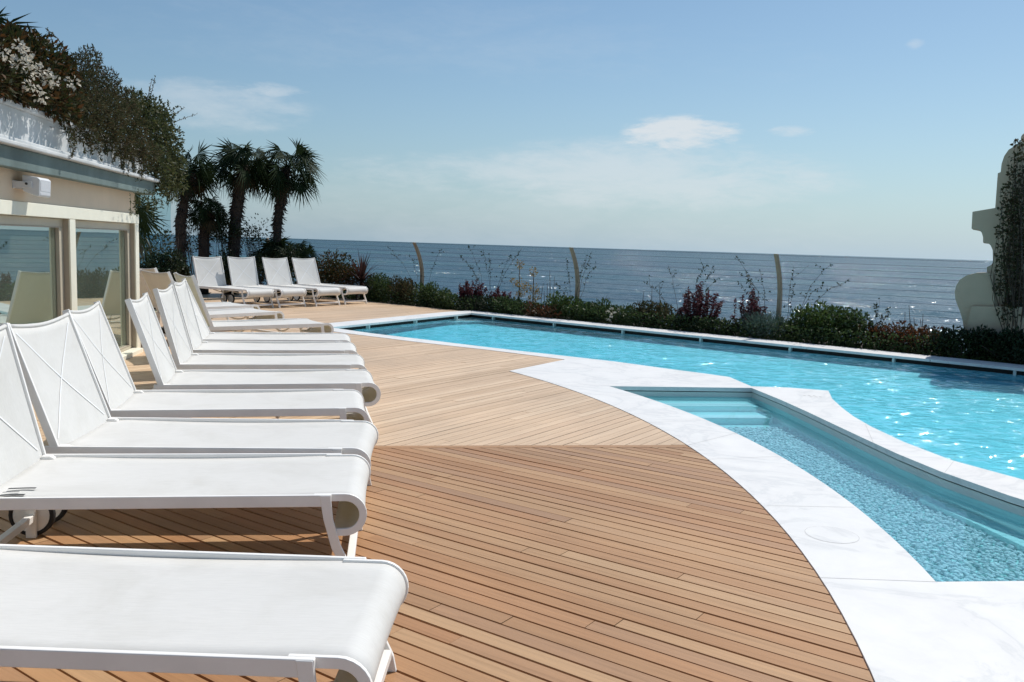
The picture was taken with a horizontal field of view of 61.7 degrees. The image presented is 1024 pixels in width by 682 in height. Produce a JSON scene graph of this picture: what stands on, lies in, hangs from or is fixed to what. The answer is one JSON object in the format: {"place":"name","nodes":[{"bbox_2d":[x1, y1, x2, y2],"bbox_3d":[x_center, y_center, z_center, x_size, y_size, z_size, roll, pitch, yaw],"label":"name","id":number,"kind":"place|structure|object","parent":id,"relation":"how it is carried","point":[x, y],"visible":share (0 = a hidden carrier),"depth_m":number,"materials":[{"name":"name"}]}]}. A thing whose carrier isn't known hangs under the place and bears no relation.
{"place":"outdoors","nodes":[
{"label":"outdoors","id":0,"kind":"place"},
{"bbox_2d":[0,0,1023,260],"label":"sky","id":1,"kind":"structure","parent":0,"point":[862,128],"materials":[{"name":"blue"}]},
{"bbox_2d":[139,234,992,352],"bbox_3d":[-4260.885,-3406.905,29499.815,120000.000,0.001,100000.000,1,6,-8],"label":"sea","id":2,"kind":"structure","parent":0,"point":[858,267],"depth_m":839.27,"materials":[{"name":"liquid"}]},
{"bbox_2d":[306,294,1022,364],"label":"ground","id":3,"kind":"structure","parent":0,"point":[642,325],"depth_m":14.97,"materials":[{"name":"soil"}]},
{"bbox_2d":[0,98,158,359],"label":"pool house","id":4,"kind":"structure","parent":3,"relation":"on","point":[71,242],"depth_m":7.33,"materials":[{"name":"beige paint"}]},
{"bbox_2d":[0,7,47,58],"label":"fan palm","id":5,"kind":"object","parent":4,"relation":"on","point":[2,20],"visible":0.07,"depth_m":8.95,"materials":[{"name":"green plant"}]},
{"bbox_2d":[12,175,50,197],"bbox_3d":[-3.603,-1.161,6.444,0.190,0.156,0.259,1,6,-8],"label":"loudspeaker","id":6,"kind":"object","parent":4,"relation":"attached to","point":[37,186],"visible":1,"depth_m":6.35,"materials":[{"name":"white plastic"}]},
{"bbox_2d":[0,215,64,323],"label":"window","id":7,"kind":"structure","parent":4,"relation":"in","point":[31,248],"depth_m":6.82,"materials":[{"name":"glass"}]},
{"bbox_2d":[0,18,86,127],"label":"flowering shrub","id":8,"kind":"object","parent":4,"relation":"on","point":[31,74],"visible":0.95,"depth_m":6.61,"materials":[{"name":"white plant"}]},
{"bbox_2d":[30,43,162,181],"bbox_3d":[-3.964,-2.233,8.102,0.842,1.336,3.052,1,6,-8],"label":"trailing shrub","id":9,"kind":"object","parent":4,"relation":"on","point":[100,120],"visible":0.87,"depth_m":8.21,"materials":[{"name":"green plant"}]},
{"bbox_2d":[75,220,131,351],"bbox_3d":[-4.075,-0.481,8.494,0.069,1.390,1.816,1,6,-8],"label":"window","id":10,"kind":"structure","parent":4,"relation":"in","point":[102,248],"depth_m":8.68,"materials":[{"name":"glass"}]},
{"bbox_2d":[120,86,189,219],"bbox_3d":[-4.243,-2.202,10.013,0.834,1.595,3.068,1,6,-8],"label":"green shrub","id":11,"kind":"object","parent":4,"relation":"on","point":[167,136],"visible":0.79,"depth_m":10.05,"materials":[{"name":"green plant"}]},
{"bbox_2d":[45,27,195,124],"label":"wispy twigs","id":12,"kind":"object","parent":11,"relation":"on","point":[53,35],"visible":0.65,"depth_m":8.75,"materials":[{"name":"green plant"}]},
{"bbox_2d":[129,195,169,265],"bbox_3d":[-5.233,-1.120,11.701,1.320,2.126,1.040,5,7,29],"label":"fan palm","id":13,"kind":"object","parent":3,"relation":"on","point":[145,223],"visible":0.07,"depth_m":11.73,"materials":[{"name":"green plant"}]},
{"bbox_2d":[157,141,223,263],"bbox_3d":[-6.990,-2.597,18.581,1.447,3.535,1.469,1,6,-8],"label":"fan palm","id":14,"kind":"object","parent":3,"relation":"on","point":[201,177],"visible":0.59,"depth_m":18.52,"materials":[{"name":"green plant"}]},
{"bbox_2d":[187,191,231,293],"bbox_3d":[-6.726,-2.100,19.039,1.097,2.418,1.271,1,6,-8],"label":"fan palm","id":15,"kind":"object","parent":3,"relation":"on","point":[203,218],"visible":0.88,"depth_m":18.87,"materials":[{"name":"green plant"}]},
{"bbox_2d":[210,138,273,293],"bbox_3d":[-6.115,-2.744,19.305,1.589,3.618,1.779,1,6,-8],"label":"fan palm","id":16,"kind":"object","parent":3,"relation":"on","point":[243,181],"visible":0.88,"depth_m":19.07,"materials":[{"name":"green plant"}]},
{"bbox_2d":[249,234,304,294],"bbox_3d":[-5.441,-1.734,19.720,1.147,1.610,1.320,7,8,38],"label":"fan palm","id":17,"kind":"object","parent":3,"relation":"on","point":[271,250],"visible":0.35,"depth_m":19.66,"materials":[{"name":"green plant"}]},
{"bbox_2d":[249,137,326,254],"bbox_3d":[-5.173,-2.871,19.925,1.888,3.744,1.698,-4,8,-40],"label":"fan palm","id":18,"kind":"object","parent":3,"relation":"on","point":[284,184],"visible":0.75,"depth_m":19.66,"materials":[{"name":"green plant"}]},
{"bbox_2d":[287,239,318,283],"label":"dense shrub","id":19,"kind":"object","parent":3,"relation":"on","point":[306,250],"visible":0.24,"depth_m":20.16,"materials":[{"name":"green plant"}]},
{"bbox_2d":[315,249,364,297],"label":"dense shrub","id":20,"kind":"object","parent":3,"relation":"on","point":[336,273],"visible":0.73,"depth_m":19.07,"materials":[{"name":"green plant"}]},
{"bbox_2d":[330,320,378,328],"bbox_3d":[-2.659,-0.246,13.282,0.440,0.034,1.396,5,7,28],"label":"pool coping","id":21,"kind":"object","parent":3,"relation":"on","point":[348,324],"visible":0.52,"depth_m":13.41,"materials":[{"name":"white stone"}]},
{"bbox_2d":[31,289,684,445],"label":"deck","id":22,"kind":"structure","parent":3,"relation":"on","point":[436,395],"depth_m":7.33,"materials":[{"name":"wood"}]},
{"bbox_2d":[143,225,178,259],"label":"dense shrub","id":23,"kind":"object","parent":22,"relation":"on","point":[154,248],"visible":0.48,"depth_m":16.55,"materials":[{"name":"green plant"}]},
{"bbox_2d":[139,247,186,308],"bbox_3d":[-6.166,-1.082,14.850,1.068,1.135,0.740,1,6,-8],"label":"dense shrub","id":24,"kind":"object","parent":22,"relation":"on","point":[168,265],"visible":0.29,"depth_m":14.81,"materials":[{"name":"green plant"}]},
{"bbox_2d":[186,223,209,274],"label":"dense shrub","id":25,"kind":"object","parent":22,"relation":"on","point":[190,250],"visible":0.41,"depth_m":19.25,"materials":[{"name":"green plant"}]},
{"bbox_2d":[139,268,259,333],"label":"sun lounger","id":26,"kind":"object","parent":22,"relation":"on","point":[213,305],"visible":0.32,"depth_m":11.69,"materials":[{"name":"white fabric"}]},
{"bbox_2d":[139,269,283,336],"bbox_3d":[-3.718,-0.450,10.741,0.656,0.875,1.641,7,8,38],"label":"sun lounger","id":27,"kind":"object","parent":22,"relation":"on","point":[155,280],"visible":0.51,"depth_m":10.53,"materials":[{"name":"white fabric"}]},
{"bbox_2d":[208,212,243,292],"bbox_3d":[-6.369,-1.946,19.143,0.804,1.882,0.591,1,6,-8],"label":"dense shrub","id":28,"kind":"object","parent":22,"relation":"on","point":[221,239],"visible":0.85,"depth_m":19.05,"materials":[{"name":"green plant"}]},
{"bbox_2d":[216,247,238,295],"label":"dense shrub","id":29,"kind":"object","parent":22,"relation":"on","point":[226,269],"visible":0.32,"depth_m":18.41,"materials":[{"name":"green plant"}]},
{"bbox_2d":[192,256,273,307],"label":"sun lounger","id":30,"kind":"object","parent":22,"relation":"on","point":[209,273],"visible":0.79,"depth_m":16.32,"materials":[{"name":"white fabric"}]},
{"bbox_2d":[125,292,380,423],"bbox_3d":[-1.722,0.148,5.861,1.586,0.898,0.656,0,7,-14],"label":"sun lounger","id":31,"kind":"object","parent":22,"relation":"on","point":[167,374],"visible":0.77,"depth_m":5.78,"materials":[{"name":"white fabric"}]},
{"bbox_2d":[173,272,333,332],"bbox_3d":[-2.857,-0.301,9.572,1.596,0.894,0.656,-3,8,-37],"label":"sun lounger","id":32,"kind":"object","parent":22,"relation":"on","point":[278,324],"visible":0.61,"depth_m":9.47,"materials":[{"name":"white fabric"}]},
{"bbox_2d":[241,213,273,280],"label":"dense shrub","id":33,"kind":"object","parent":22,"relation":"on","point":[245,231],"visible":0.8,"depth_m":19.73,"materials":[{"name":"green plant"}]},
{"bbox_2d":[246,252,269,284],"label":"dense shrub","id":34,"kind":"object","parent":22,"relation":"on","point":[260,270],"visible":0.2,"depth_m":18.87,"materials":[{"name":"green plant"}]},
{"bbox_2d":[153,284,366,369],"bbox_3d":[-1.924,0.039,6.725,1.549,0.910,0.656,0,7,-12],"label":"sun lounger","id":35,"kind":"object","parent":22,"relation":"on","point":[184,356],"visible":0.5,"depth_m":6.65,"materials":[{"name":"white fabric"}]},
{"bbox_2d":[171,278,351,353],"bbox_3d":[-2.369,-0.135,8.281,1.628,0.881,0.656,0,7,-13],"label":"sun lounger","id":36,"kind":"object","parent":22,"relation":"on","point":[207,334],"visible":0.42,"depth_m":8.37,"materials":[{"name":"white fabric"}]},
{"bbox_2d":[170,279,358,368],"bbox_3d":[-2.135,-0.061,7.554,1.544,0.911,0.656,0,7,-13],"label":"sun lounger","id":37,"kind":"object","parent":22,"relation":"on","point":[198,344],"visible":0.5,"depth_m":7.53,"materials":[{"name":"white fabric"}]},
{"bbox_2d":[227,256,306,307],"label":"sun lounger","id":38,"kind":"object","parent":22,"relation":"on","point":[243,271],"visible":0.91,"depth_m":16.80,"materials":[{"name":"white fabric"}]},
{"bbox_2d":[273,242,311,290],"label":"dense shrub","id":39,"kind":"object","parent":22,"relation":"on","point":[289,254],"visible":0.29,"depth_m":19.34,"materials":[{"name":"green plant"}]},
{"bbox_2d":[262,257,340,306],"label":"sun lounger","id":40,"kind":"object","parent":22,"relation":"on","point":[277,271],"visible":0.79,"depth_m":17.40,"materials":[{"name":"white fabric"}]},
{"bbox_2d":[292,257,367,304],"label":"sun lounger","id":41,"kind":"object","parent":22,"relation":"on","point":[306,271],"visible":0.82,"depth_m":18.13,"materials":[{"name":"white fabric"}]},
{"bbox_2d":[338,252,381,300],"bbox_3d":[-3.322,-1.334,19.026,1.438,1.463,1.319,1,6,-8],"label":"cordyline","id":42,"kind":"object","parent":3,"relation":"on","point":[361,277],"visible":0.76,"depth_m":18.87,"materials":[{"name":"red plant"}]},
{"bbox_2d":[363,272,392,302],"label":"shrub","id":43,"kind":"object","parent":3,"relation":"on","point":[378,283],"visible":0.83,"depth_m":18.55,"materials":[{"name":"green plant"}]},
{"bbox_2d":[360,315,428,323],"bbox_3d":[-1.984,-0.361,14.503,0.440,0.034,1.396,5,7,28],"label":"pool coping","id":44,"kind":"object","parent":3,"relation":"on","point":[395,319],"visible":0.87,"depth_m":14.42,"materials":[{"name":"white stone"}]},
{"bbox_2d":[386,274,416,304],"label":"shrub","id":45,"kind":"object","parent":3,"relation":"on","point":[403,287],"visible":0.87,"depth_m":18.11,"materials":[{"name":"green plant"}]},
{"bbox_2d":[412,281,439,307],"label":"shrub","id":46,"kind":"object","parent":3,"relation":"on","point":[427,289],"visible":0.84,"depth_m":17.63,"materials":[{"name":"green plant"}]},
{"bbox_2d":[0,447,872,681],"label":"deck","id":47,"kind":"structure","parent":3,"relation":"on","point":[631,564],"depth_m":3.57,"materials":[{"name":"wood"}]},
{"bbox_2d":[0,323,370,556],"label":"sun lounger","id":48,"kind":"object","parent":47,"relation":"on","point":[39,486],"visible":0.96,"depth_m":3.42,"materials":[{"name":"white fabric"}]},
{"bbox_2d":[9,311,378,522],"bbox_3d":[-1.463,0.347,4.151,1.589,0.897,0.656,1,6,-6],"label":"sun lounger","id":49,"kind":"object","parent":47,"relation":"on","point":[69,404],"visible":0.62,"depth_m":4.09,"materials":[{"name":"white fabric"}]},
{"bbox_2d":[0,544,408,681],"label":"sun lounger","id":50,"kind":"object","parent":47,"relation":"on","point":[301,618],"visible":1,"depth_m":2.22,"materials":[{"name":"white fabric"}]},
{"bbox_2d":[62,301,368,421],"bbox_3d":[-1.656,0.246,5.014,1.596,0.894,0.656,0,7,-12],"label":"sun lounger","id":51,"kind":"object","parent":47,"relation":"on","point":[122,396],"visible":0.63,"depth_m":4.94,"materials":[{"name":"white fabric"}]},
{"bbox_2d":[409,310,470,318],"bbox_3d":[-1.183,-0.498,15.954,0.440,0.034,1.921,5,7,28],"label":"pool coping","id":52,"kind":"object","parent":3,"relation":"on","point":[443,314],"visible":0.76,"depth_m":15.69,"materials":[{"name":"white stone"}]},
{"bbox_2d":[430,287,458,309],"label":"shrub","id":53,"kind":"object","parent":3,"relation":"on","point":[449,296],"visible":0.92,"depth_m":17.12,"materials":[{"name":"green plant"}]},
{"bbox_2d":[457,279,487,307],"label":"burgundy shrub","id":54,"kind":"object","parent":3,"relation":"on","point":[466,290],"visible":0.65,"depth_m":17.19,"materials":[{"name":"purple plant"}]},
{"bbox_2d":[456,294,493,311],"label":"shrub","id":55,"kind":"object","parent":3,"relation":"on","point":[482,302],"visible":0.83,"depth_m":16.79,"materials":[{"name":"green plant"}]},
{"bbox_2d":[460,245,521,295],"bbox_3d":[-0.362,-1.236,17.094,1.530,1.330,0.513,6,8,35],"label":"wiry plant","id":56,"kind":"object","parent":3,"relation":"on","point":[489,266],"visible":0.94,"depth_m":17.08,"materials":[{"name":"green plant"}]},
{"bbox_2d":[487,287,511,300],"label":"burgundy shrub","id":57,"kind":"object","parent":3,"relation":"on","point":[496,293],"visible":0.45,"depth_m":16.77,"materials":[{"name":"purple plant"}]},
{"bbox_2d":[488,296,527,314],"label":"shrub","id":58,"kind":"object","parent":3,"relation":"on","point":[507,304],"visible":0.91,"depth_m":16.29,"materials":[{"name":"green plant"}]},
{"bbox_2d":[471,310,551,320],"bbox_3d":[-0.173,-0.474,16.029,1.992,0.034,0.460,7,8,39],"label":"pool coping","id":59,"kind":"object","parent":3,"relation":"on","point":[508,316],"visible":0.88,"depth_m":15.83,"materials":[{"name":"white stone"}]},
{"bbox_2d":[510,259,527,300],"bbox_3d":[0.123,-1.049,16.550,0.420,1.080,0.205,8,9,42],"label":"flower spike","id":60,"kind":"object","parent":3,"relation":"on","point":[519,286],"visible":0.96,"depth_m":16.50,"materials":[{"name":"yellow plant"}]},
{"bbox_2d":[374,445,687,448],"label":"deck","id":61,"kind":"structure","parent":3,"relation":"on","point":[540,446],"depth_m":5.60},
{"bbox_2d":[523,267,540,304],"bbox_3d":[0.390,-0.948,16.330,0.202,0.945,0.414,-4,9,-43],"label":"flower spike","id":62,"kind":"object","parent":3,"relation":"on","point":[530,287],"visible":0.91,"depth_m":16.30,"materials":[{"name":"yellow plant"}]},
{"bbox_2d":[520,299,563,317],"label":"shrub","id":63,"kind":"object","parent":3,"relation":"on","point":[536,311],"visible":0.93,"depth_m":15.75,"materials":[{"name":"orange plant"}]},
{"bbox_2d":[544,290,583,317],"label":"shrub","id":64,"kind":"object","parent":3,"relation":"on","point":[566,300],"visible":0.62,"depth_m":15.78,"materials":[{"name":"green plant"}]},
{"bbox_2d":[145,237,991,337],"bbox_3d":[-2.280,-1.482,18.624,22.761,1.328,0.326,7,8,39],"label":"wire fence","id":65,"kind":"object","parent":3,"relation":"on","point":[778,283],"visible":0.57,"depth_m":14.63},
{"bbox_2d":[555,252,595,302],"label":"wiry plant","id":66,"kind":"object","parent":3,"relation":"on","point":[594,267],"visible":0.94,"depth_m":15.69,"materials":[{"name":"green plant"}]},
{"bbox_2d":[537,318,624,328],"bbox_3d":[1.214,-0.302,14.880,1.614,0.034,0.460,7,8,39],"label":"pool coping","id":67,"kind":"object","parent":3,"relation":"on","point":[584,323],"visible":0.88,"depth_m":14.78,"materials":[{"name":"white stone"}]},
{"bbox_2d":[570,296,613,322],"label":"shrub","id":68,"kind":"object","parent":3,"relation":"on","point":[589,304],"visible":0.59,"depth_m":15.28,"materials":[{"name":"green plant"}]},
{"bbox_2d":[592,304,638,324],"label":"flowering shrub","id":69,"kind":"object","parent":3,"relation":"on","point":[611,316],"visible":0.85,"depth_m":14.86,"materials":[{"name":"green plant"}]},
{"bbox_2d":[630,300,676,329],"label":"shrub","id":70,"kind":"object","parent":3,"relation":"on","point":[661,307],"visible":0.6,"depth_m":14.56,"materials":[{"name":"green plant"}]},
{"bbox_2d":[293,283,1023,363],"bbox_3d":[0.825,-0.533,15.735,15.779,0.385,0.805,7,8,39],"label":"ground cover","id":71,"kind":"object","parent":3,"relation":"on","point":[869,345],"visible":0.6,"depth_m":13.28,"materials":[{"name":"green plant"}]},
{"bbox_2d":[614,326,715,337],"bbox_3d":[2.456,-0.147,13.851,1.614,0.034,0.460,7,8,39],"label":"pool coping","id":72,"kind":"object","parent":3,"relation":"on","point":[665,332],"visible":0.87,"depth_m":13.74,"materials":[{"name":"white stone"}]},
{"bbox_2d":[643,259,719,307],"bbox_3d":[2.902,-0.783,14.458,0.451,1.243,1.592,-3,8,-37],"label":"wiry plant","id":73,"kind":"object","parent":3,"relation":"on","point":[696,281],"visible":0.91,"depth_m":14.11,"materials":[{"name":"green plant"}]},
{"bbox_2d":[663,313,712,332],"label":"shrub","id":74,"kind":"object","parent":3,"relation":"on","point":[695,325],"visible":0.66,"depth_m":13.94,"materials":[{"name":"green plant"}]},
{"bbox_2d":[675,281,724,330],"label":"burgundy shrub","id":75,"kind":"object","parent":3,"relation":"on","point":[698,307],"visible":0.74,"depth_m":14.05,"materials":[{"name":"purple plant"}]},
{"bbox_2d":[704,317,749,335],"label":"shrub","id":76,"kind":"object","parent":3,"relation":"on","point":[718,325],"visible":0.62,"depth_m":13.62,"materials":[{"name":"green plant"}]},
{"bbox_2d":[730,287,767,333],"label":"burgundy shrub","id":77,"kind":"object","parent":3,"relation":"on","point":[753,307],"visible":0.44,"depth_m":13.62,"materials":[{"name":"purple plant"}]},
{"bbox_2d":[735,256,771,333],"bbox_3d":[3.793,-0.699,13.611,0.421,1.299,0.716,-3,8,-37],"label":"wiry plant","id":78,"kind":"object","parent":3,"relation":"on","point":[748,280],"visible":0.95,"depth_m":13.56,"materials":[{"name":"green plant"}]},
{"bbox_2d":[703,335,817,348],"bbox_3d":[3.697,0.007,12.823,1.614,0.034,0.460,7,8,39],"label":"pool coping","id":79,"kind":"object","parent":3,"relation":"on","point":[762,341],"visible":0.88,"depth_m":12.71,"materials":[{"name":"white stone"}]},
{"bbox_2d":[736,310,787,338],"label":"silver shrub","id":80,"kind":"object","parent":3,"relation":"on","point":[765,319],"visible":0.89,"depth_m":13.19,"materials":[{"name":"green plant"}]},
{"bbox_2d":[768,314,811,340],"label":"shrub","id":81,"kind":"object","parent":3,"relation":"on","point":[795,323],"visible":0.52,"depth_m":13.06,"materials":[{"name":"green plant"}]},
{"bbox_2d":[782,264,849,321],"bbox_3d":[4.540,-0.565,12.981,0.467,1.247,1.012,-1,7,-24],"label":"wiry plant","id":82,"kind":"object","parent":3,"relation":"on","point":[819,297],"visible":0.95,"depth_m":13.02,"materials":[{"name":"green plant"}]},
{"bbox_2d":[789,300,844,343],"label":"leafy shrub","id":83,"kind":"object","parent":3,"relation":"on","point":[813,316],"visible":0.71,"depth_m":12.85,"materials":[{"name":"green plant"}]},
{"bbox_2d":[819,304,873,345],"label":"leafy shrub","id":84,"kind":"object","parent":3,"relation":"on","point":[851,321],"visible":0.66,"depth_m":12.59,"materials":[{"name":"green plant"}]},
{"bbox_2d":[807,345,938,361],"bbox_3d":[4.939,0.161,11.794,1.614,0.034,0.460,7,8,39],"label":"pool coping","id":85,"kind":"object","parent":3,"relation":"on","point":[898,355],"visible":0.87,"depth_m":11.68,"materials":[{"name":"white stone"}]},
{"bbox_2d":[864,298,890,333],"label":"wiry plant","id":86,"kind":"object","parent":3,"relation":"on","point":[876,313],"visible":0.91,"depth_m":12.37,"materials":[{"name":"green plant"}]},
{"bbox_2d":[853,319,917,350],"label":"rust shrub","id":87,"kind":"object","parent":3,"relation":"on","point":[886,328],"visible":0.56,"depth_m":12.18,"materials":[{"name":"brown plant"}]},
{"bbox_2d":[885,324,951,355],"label":"rust shrub","id":88,"kind":"object","parent":3,"relation":"on","point":[921,331],"visible":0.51,"depth_m":11.87,"materials":[{"name":"brown plant"}]},
{"bbox_2d":[924,324,991,359],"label":"shrub","id":89,"kind":"object","parent":3,"relation":"on","point":[959,336],"visible":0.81,"depth_m":11.45,"materials":[{"name":"green plant"}]},
{"bbox_2d":[930,357,1023,370],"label":"pool coping","id":90,"kind":"object","parent":3,"relation":"on","point":[985,364],"visible":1,"depth_m":10.86,"materials":[{"name":"white stone"}]},
{"bbox_2d":[955,134,1023,361],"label":"garden wall","id":91,"kind":"structure","parent":3,"relation":"on","point":[974,292],"depth_m":11.43,"materials":[{"name":"white paint"}]},
{"bbox_2d":[990,138,1023,331],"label":"climbing plant","id":92,"kind":"object","parent":91,"relation":"attached to","point":[1015,220],"visible":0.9,"depth_m":11.18,"materials":[{"name":"green plant"}]},
{"bbox_2d":[963,323,1023,364],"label":"shrub","id":93,"kind":"object","parent":3,"relation":"on","point":[1008,336],"visible":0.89,"depth_m":11.06,"materials":[{"name":"green plant"}]},
{"bbox_2d":[334,328,1023,681],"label":"marble paving","id":94,"kind":"structure","parent":0,"point":[918,626],"depth_m":4.10,"materials":[{"name":"stone"}]},
{"bbox_2d":[624,390,1023,507],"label":"shadow joint","id":95,"kind":"object","parent":94,"relation":"attached to","point":[813,419],"visible":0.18,"depth_m":7.93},
{"bbox_2d":[805,526,858,542],"bbox_3d":[1.493,0.903,4.005,0.241,0.001,0.241,1,6,-8],"label":"skimmer lid","id":96,"kind":"object","parent":94,"relation":"on","point":[831,534],"visible":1,"depth_m":4.00,"materials":[{"name":"white stone"}]},
{"bbox_2d":[352,317,1023,508],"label":"pool basin","id":97,"kind":"object","parent":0,"point":[971,432],"visible":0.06,"depth_m":10.55,"materials":[{"name":"liquid"}]},
{"bbox_2d":[365,320,699,344],"bbox_3d":[0.038,0.335,14.770,5.950,1.060,3.486,1,6,-3],"label":"pool shelf","id":98,"kind":"object","parent":97,"relation":"in","point":[489,323],"visible":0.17,"depth_m":15.12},
{"bbox_2d":[339,315,1023,375],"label":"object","id":99,"kind":"object","parent":97,"relation":"attached to","point":[984,369],"visible":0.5,"depth_m":12.98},
{"bbox_2d":[366,316,1016,375],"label":"coping supports","id":100,"kind":"object","parent":97,"relation":"on","point":[700,341],"visible":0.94,"depth_m":13.62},
{"bbox_2d":[382,318,1023,475],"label":"pool water","id":101,"kind":"structure","parent":97,"relation":"in","point":[728,366],"depth_m":11.16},
{"bbox_2d":[646,397,1023,581],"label":"wading basin","id":102,"kind":"object","parent":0,"point":[902,479],"visible":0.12,"depth_m":5.74,"materials":[{"name":"tile"}]},
{"bbox_2d":[655,400,772,424],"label":"wading steps","id":103,"kind":"structure","parent":102,"relation":"on","point":[693,410],"depth_m":7.88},
{"bbox_2d":[664,403,767,418],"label":"step treads","id":104,"kind":"object","parent":103,"relation":"on","point":[718,405],"visible":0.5,"depth_m":7.90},
{"bbox_2d":[627,391,1023,516],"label":"waterline band","id":105,"kind":"object","parent":102,"relation":"attached to","point":[989,500],"visible":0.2,"depth_m":6.16,"materials":[{"name":"tile"}]},
{"bbox_2d":[724,426,1023,581],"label":"pebbles","id":106,"kind":"object","parent":102,"relation":"on","point":[958,570],"visible":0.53,"depth_m":4.96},
{"bbox_2d":[919,496,1023,553],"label":"wading ledge","id":107,"kind":"object","parent":102,"relation":"on","point":[1008,536],"visible":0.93,"depth_m":4.84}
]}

